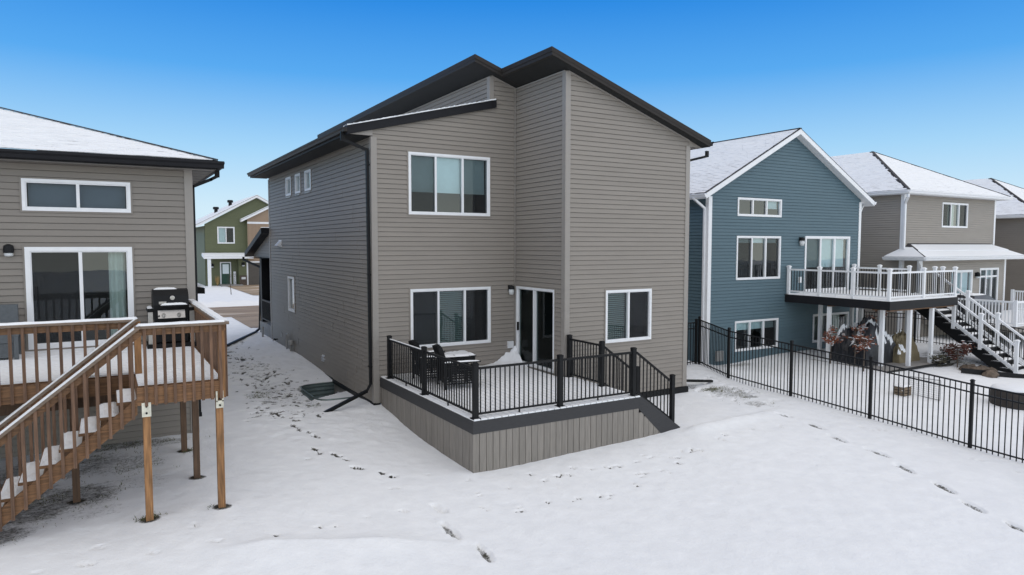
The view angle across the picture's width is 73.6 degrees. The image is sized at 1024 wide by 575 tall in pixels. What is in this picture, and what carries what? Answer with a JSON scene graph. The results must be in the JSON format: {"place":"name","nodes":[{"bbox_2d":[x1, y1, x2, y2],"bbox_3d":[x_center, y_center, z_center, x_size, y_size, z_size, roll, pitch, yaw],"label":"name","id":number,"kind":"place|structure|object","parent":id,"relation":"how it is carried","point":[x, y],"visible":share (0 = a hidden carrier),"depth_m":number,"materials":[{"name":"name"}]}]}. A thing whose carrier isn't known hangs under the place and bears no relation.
{"place":"outdoors","nodes":[
{"label":"outdoors","id":0,"kind":"place"},
{"bbox_2d":[210,305,258,316],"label":"street","id":1,"kind":"structure","parent":0,"point":[235,311],"depth_m":37.22,"materials":[{"name":"grey asphalt"}]},
{"bbox_2d":[228,285,258,294],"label":"driveway","id":2,"kind":"structure","parent":0,"point":[252,289],"depth_m":56.55,"materials":[{"name":"beige concrete"}]},
{"bbox_2d":[232,316,258,327],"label":"driveway","id":3,"kind":"structure","parent":0,"point":[251,321],"depth_m":32.82,"materials":[{"name":"grey concrete"}]},
{"bbox_2d":[0,283,1023,574],"bbox_3d":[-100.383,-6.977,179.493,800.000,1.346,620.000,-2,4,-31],"label":"snow ground","id":4,"kind":"structure","parent":0,"point":[726,479],"depth_m":11.13,"materials":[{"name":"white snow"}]},
{"bbox_2d":[0,107,224,457],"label":"grey house","id":5,"kind":"structure","parent":4,"relation":"on","point":[96,224],"depth_m":12.71,"materials":[{"name":"grey plastic"}]},
{"bbox_2d":[19,176,132,213],"bbox_3d":[-7.777,-1.636,12.275,1.705,0.614,0.112,-2,4,-31],"label":"window","id":6,"kind":"structure","parent":5,"relation":"in","point":[36,194],"depth_m":12.24,"materials":[{"name":"white plastic"}]},
{"bbox_2d":[22,245,135,350],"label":"sliding door","id":7,"kind":"structure","parent":5,"relation":"in","point":[62,282],"depth_m":13.92,"materials":[{"name":"glass"}]},
{"bbox_2d":[0,299,228,531],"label":"wooden deck","id":8,"kind":"structure","parent":4,"relation":"on","point":[117,378],"depth_m":9.31,"materials":[{"name":"brown wood"}]},
{"bbox_2d":[0,304,20,359],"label":"armchair","id":9,"kind":"object","parent":8,"relation":"on","point":[9,313],"visible":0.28,"depth_m":11.51,"materials":[{"name":"grey"}]},
{"bbox_2d":[146,287,196,348],"bbox_3d":[-6.285,0.538,12.613,0.800,1.087,0.610,-2,4,-31],"label":"gas grill","id":10,"kind":"object","parent":8,"relation":"on","point":[170,304],"visible":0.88,"depth_m":12.43,"materials":[{"name":"black metal"}]},
{"bbox_2d":[154,319,187,342],"bbox_3d":[-6.303,0.781,12.658,0.520,0.395,0.400,-2,4,-31],"label":"cart door","id":11,"kind":"structure","parent":10,"relation":"in","point":[168,336],"depth_m":12.48,"materials":[{"name":"black metal"}]},
{"bbox_2d":[198,299,258,307],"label":"snow bank","id":12,"kind":"structure","parent":4,"relation":"on","point":[232,303],"depth_m":40.43,"materials":[{"name":"white snow"}]},
{"bbox_2d":[196,195,268,286],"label":"green house","id":13,"kind":"structure","parent":4,"relation":"on","point":[223,241],"depth_m":61.41,"materials":[{"name":"green plastic"}]},
{"bbox_2d":[217,227,234,243],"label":"window","id":14,"kind":"structure","parent":13,"relation":"in","point":[225,235],"depth_m":61.11,"materials":[{"name":"white plastic"}]},
{"bbox_2d":[233,272,235,283],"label":"porch sign","id":15,"kind":"object","parent":13,"relation":"on","point":[234,275],"visible":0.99,"depth_m":61.36,"materials":[{"name":"white metal"}]},
{"bbox_2d":[300,382,349,400],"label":"window well","id":16,"kind":"object","parent":4,"relation":"on","point":[316,391],"depth_m":19.08,"materials":[{"name":"grey metal"}]},
{"bbox_2d":[227,46,713,411],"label":"grey house","id":17,"kind":"structure","parent":4,"relation":"on","point":[534,207],"depth_m":17.45,"materials":[{"name":"beige plastic"}]},
{"bbox_2d":[285,175,291,198],"bbox_3d":[-7.564,-3.411,23.291,0.120,0.728,0.816,-2,4,-31],"label":"window","id":18,"kind":"structure","parent":17,"relation":"in","point":[288,180],"depth_m":23.40,"materials":[{"name":"beige"}]},
{"bbox_2d":[288,275,295,313],"bbox_3d":[-7.496,0.225,23.406,0.112,1.252,0.986,-2,4,-31],"label":"window","id":19,"kind":"structure","parent":17,"relation":"in","point":[291,279],"depth_m":23.56,"materials":[{"name":"beige plastic"}]},
{"bbox_2d":[295,172,300,195],"bbox_3d":[-6.894,-3.341,22.167,0.120,0.728,0.740,-2,4,-31],"label":"window","id":20,"kind":"structure","parent":17,"relation":"in","point":[298,175],"depth_m":22.30,"materials":[{"name":"beige plastic"}]},
{"bbox_2d":[304,168,311,193],"bbox_3d":[-6.243,-3.273,21.074,0.120,0.728,0.794,-2,4,-31],"label":"window","id":21,"kind":"structure","parent":17,"relation":"in","point":[306,177],"depth_m":21.30,"materials":[{"name":"beige"}]},
{"bbox_2d":[407,150,490,217],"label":"window","id":22,"kind":"structure","parent":17,"relation":"in","point":[438,184],"depth_m":17.37,"materials":[{"name":"white plastic"}]},
{"bbox_2d":[409,285,491,349],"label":"window","id":23,"kind":"structure","parent":17,"relation":"in","point":[458,315],"depth_m":18.32,"materials":[{"name":"white plastic"}]},
{"bbox_2d":[516,285,555,374],"bbox_3d":[0.600,1.029,17.519,0.135,2.107,1.856,-2,4,-31],"label":"patio door","id":24,"kind":"structure","parent":17,"relation":"in","point":[535,306],"depth_m":17.49,"materials":[{"name":"clear glass"}]},
{"bbox_2d":[604,287,652,343],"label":"window","id":25,"kind":"structure","parent":17,"relation":"in","point":[628,311],"depth_m":17.70,"materials":[{"name":"white plastic"}]},
{"bbox_2d":[380,334,679,472],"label":"deck","id":26,"kind":"structure","parent":4,"relation":"on","point":[493,417],"depth_m":13.78,"materials":[{"name":"grey"}]},
{"bbox_2d":[408,340,454,380],"bbox_3d":[-1.885,1.678,15.979,0.957,0.970,0.830,-2,4,-25],"label":"patio chair","id":27,"kind":"object","parent":26,"relation":"on","point":[413,343],"visible":0.23,"depth_m":15.80,"materials":[{"name":"black metal"}]},
{"bbox_2d":[432,344,480,389],"bbox_3d":[-1.250,1.722,15.265,0.956,0.970,0.830,-1,4,-22],"label":"patio chair","id":28,"kind":"object","parent":26,"relation":"on","point":[437,349],"visible":0.56,"depth_m":15.03,"materials":[{"name":"black metal"}]},
{"bbox_2d":[444,350,475,360],"bbox_3d":[-1.300,1.861,16.918,0.620,0.529,0.620,-2,4,-31],"label":"side table","id":29,"kind":"object","parent":26,"relation":"on","point":[464,352],"visible":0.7,"depth_m":16.76,"materials":[{"name":"black metal"}]},
{"bbox_2d":[483,346,530,368],"bbox_3d":[-0.244,1.855,17.506,1.455,0.508,1.150,-2,4,-31],"label":"snow pile","id":30,"kind":"object","parent":26,"relation":"on","point":[512,356],"visible":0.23,"depth_m":18.09,"materials":[{"name":"white snow"}]},
{"bbox_2d":[687,319,697,364],"bbox_3d":[4.762,1.895,20.507,2.096,1.824,0.076,-2,4,-30],"label":"metal fence","id":31,"kind":"object","parent":4,"relation":"on","point":[696,341],"visible":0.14,"depth_m":20.94,"materials":[{"name":"black metal"}]},
{"bbox_2d":[687,128,876,364],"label":"blue house","id":32,"kind":"structure","parent":4,"relation":"on","point":[765,209],"depth_m":25.48,"materials":[{"name":"blue plastic"}]},
{"bbox_2d":[734,318,778,351],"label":"window","id":33,"kind":"structure","parent":32,"relation":"in","point":[764,328],"depth_m":25.58,"materials":[{"name":"white plastic"}]},
{"bbox_2d":[735,236,780,279],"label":"window","id":34,"kind":"structure","parent":32,"relation":"in","point":[755,255],"depth_m":26.06,"materials":[{"name":"white plastic"}]},
{"bbox_2d":[737,197,781,216],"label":"window","id":35,"kind":"structure","parent":32,"relation":"in","point":[756,207],"depth_m":25.35,"materials":[{"name":"white plastic"}]},
{"bbox_2d":[803,236,849,291],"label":"sliding door","id":36,"kind":"structure","parent":32,"relation":"in","point":[827,252],"depth_m":27.19,"materials":[{"name":"glass"}]},
{"bbox_2d":[812,312,848,342],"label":"window","id":37,"kind":"structure","parent":32,"relation":"in","point":[838,317],"depth_m":27.66,"materials":[{"name":"white glass"}]},
{"bbox_2d":[822,325,842,363],"bbox_3d":[11.060,2.019,23.722,0.718,1.451,0.522,-1,4,-13],"label":"young tree","id":38,"kind":"object","parent":4,"relation":"on","point":[829,338],"visible":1,"depth_m":23.67,"materials":[{"name":"brown plant"}]},
{"bbox_2d":[841,324,868,365],"bbox_3d":[11.704,1.985,23.270,0.829,1.571,0.762,-2,4,-31],"label":"young tree","id":39,"kind":"object","parent":4,"relation":"on","point":[855,336],"visible":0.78,"depth_m":23.22,"materials":[{"name":"brown plant"}]},
{"bbox_2d":[697,316,1023,462],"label":"metal fence","id":40,"kind":"object","parent":4,"relation":"on","point":[972,384],"visible":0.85,"depth_m":16.52,"materials":[{"name":"black metal"}]},
{"bbox_2d":[852,334,875,371],"bbox_3d":[11.543,2.170,22.486,0.630,1.351,0.753,0,4,6],"label":"young tree","id":41,"kind":"object","parent":4,"relation":"on","point":[865,340],"visible":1,"depth_m":22.36,"materials":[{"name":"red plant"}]},
{"bbox_2d":[866,310,888,322],"bbox_3d":[14.857,1.346,27.544,0.946,2.201,0.963,4,5,44],"label":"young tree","id":42,"kind":"object","parent":4,"relation":"on","point":[886,313],"visible":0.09,"depth_m":27.53,"materials":[{"name":"brown plant"}]},
{"bbox_2d":[805,357,955,370],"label":"patio","id":43,"kind":"structure","parent":4,"relation":"on","point":[922,361],"depth_m":23.54,"materials":[{"name":"white snow"}]},
{"bbox_2d":[831,316,895,365],"bbox_3d":[12.434,1.806,24.314,2.015,1.611,1.613,-2,4,-31],"label":"covered furniture","id":44,"kind":"object","parent":43,"relation":"on","point":[845,346],"visible":0.73,"depth_m":23.94,"materials":[{"name":"black fabric"}]},
{"bbox_2d":[892,328,919,362],"bbox_3d":[13.722,2.016,24.511,1.331,1.169,1.109,-2,4,-31],"label":"covered furniture","id":45,"kind":"object","parent":43,"relation":"on","point":[899,350],"visible":0.48,"depth_m":24.24,"materials":[{"name":"beige fabric"}]},
{"bbox_2d":[894,383,911,395],"bbox_3d":[11.128,2.921,19.526,0.420,0.328,0.316,-2,4,-31],"label":"wooden crate","id":46,"kind":"object","parent":4,"relation":"on","point":[901,389],"visible":0.71,"depth_m":19.43,"materials":[{"name":"brown wood"}]},
{"bbox_2d":[784,264,1023,373],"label":"deck","id":47,"kind":"structure","parent":4,"relation":"on","point":[932,306],"depth_m":24.00,"materials":[{"name":"grey"}]},
{"bbox_2d":[831,151,1023,336],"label":"tan house","id":48,"kind":"structure","parent":4,"relation":"on","point":[916,218],"depth_m":31.25,"materials":[{"name":"beige plastic"}]},
{"bbox_2d":[941,202,968,227],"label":"window","id":49,"kind":"structure","parent":48,"relation":"in","point":[952,213],"depth_m":32.46,"materials":[{"name":"white plastic"}]},
{"bbox_2d":[949,270,972,294],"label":"sliding door","id":50,"kind":"structure","parent":48,"relation":"in","point":[962,275],"depth_m":31.53,"materials":[{"name":"white glass"}]},
{"bbox_2d":[979,268,998,299],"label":"window","id":51,"kind":"structure","parent":48,"relation":"in","point":[987,274],"depth_m":32.62,"materials":[{"name":"white plastic"}]},
{"bbox_2d":[929,352,951,365],"bbox_3d":[14.802,2.539,23.773,0.788,0.542,0.749,-2,4,-31],"label":"shrub","id":52,"kind":"object","parent":4,"relation":"on","point":[940,359],"visible":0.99,"depth_m":23.74,"materials":[{"name":"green plant"}]},
{"bbox_2d":[858,309,1023,358],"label":"metal fence","id":53,"kind":"object","parent":4,"relation":"on","point":[915,318],"visible":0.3,"depth_m":27.71,"materials":[{"name":"metal"}]},
{"bbox_2d":[940,349,961,360],"bbox_3d":[15.643,2.409,24.407,0.789,0.649,0.835,2,4,27],"label":"shrub","id":54,"kind":"object","parent":4,"relation":"on","point":[944,352],"visible":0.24,"depth_m":24.37,"materials":[{"name":"brown plant"}]},
{"bbox_2d":[887,361,1023,377],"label":"landscape edging","id":55,"kind":"object","parent":4,"relation":"on","point":[980,372],"visible":0.85,"depth_m":22.69,"materials":[{"name":"black stone"}]},
{"bbox_2d":[940,340,974,366],"bbox_3d":[15.510,2.312,23.779,0.798,1.054,1.189,0,4,-2],"label":"shrub","id":56,"kind":"object","parent":4,"relation":"on","point":[961,349],"visible":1,"depth_m":23.70,"materials":[{"name":"brown plant"}]},
{"bbox_2d":[958,364,971,369],"bbox_3d":[15.433,2.764,23.251,0.505,0.342,0.389,-2,4,-31],"label":"boulder","id":57,"kind":"object","parent":4,"relation":"on","point":[967,366],"visible":0.49,"depth_m":23.18,"materials":[{"name":"brown stone"}]},
{"bbox_2d":[923,289,1023,347],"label":"deck","id":58,"kind":"structure","parent":4,"relation":"on","point":[1012,315],"depth_m":27.16,"materials":[{"name":"grey"}]},
{"bbox_2d":[970,365,989,369],"bbox_3d":[15.705,2.808,22.972,0.693,0.435,0.515,-1,4,-10],"label":"boulder","id":59,"kind":"object","parent":4,"relation":"on","point":[981,367],"visible":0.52,"depth_m":22.87,"materials":[{"name":"brown stone"}]},
{"bbox_2d":[982,369,998,377],"bbox_3d":[15.775,2.870,22.578,0.508,0.348,0.449,-2,4,-31],"label":"boulder","id":60,"kind":"object","parent":4,"relation":"on","point":[991,373],"visible":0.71,"depth_m":22.44,"materials":[{"name":"brown stone"}]},
{"bbox_2d":[962,178,1023,310],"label":"taupe house","id":61,"kind":"structure","parent":4,"relation":"on","point":[1009,228],"depth_m":37.08,"materials":[{"name":"beige plastic"}]},
{"bbox_2d":[990,384,1023,409],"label":"raised planter","id":62,"kind":"object","parent":4,"relation":"on","point":[1016,388],"visible":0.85,"depth_m":18.46,"materials":[{"name":"brown"}]},
{"bbox_2d":[0,0,1023,226],"label":"sky","id":63,"kind":"structure","parent":0,"point":[934,85],"materials":[{"name":"blue"}]},
{"bbox_2d":[909,376,940,400],"bbox_3d":[11.631,2.811,19.307,0.023,0.573,0.955,-1,4,-21],"label":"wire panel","id":64,"kind":"object","parent":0,"point":[926,387],"visible":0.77,"depth_m":19.25,"materials":[{"name":"grey metal"}]},
{"bbox_2d":[957,293,1001,319],"bbox_3d":[19.770,0.797,29.437,2.200,1.120,1.300,-2,4,-31],"label":"covered grill","id":65,"kind":"object","parent":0,"point":[979,296],"visible":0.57,"depth_m":28.93,"materials":[{"name":"white"}]}
]}

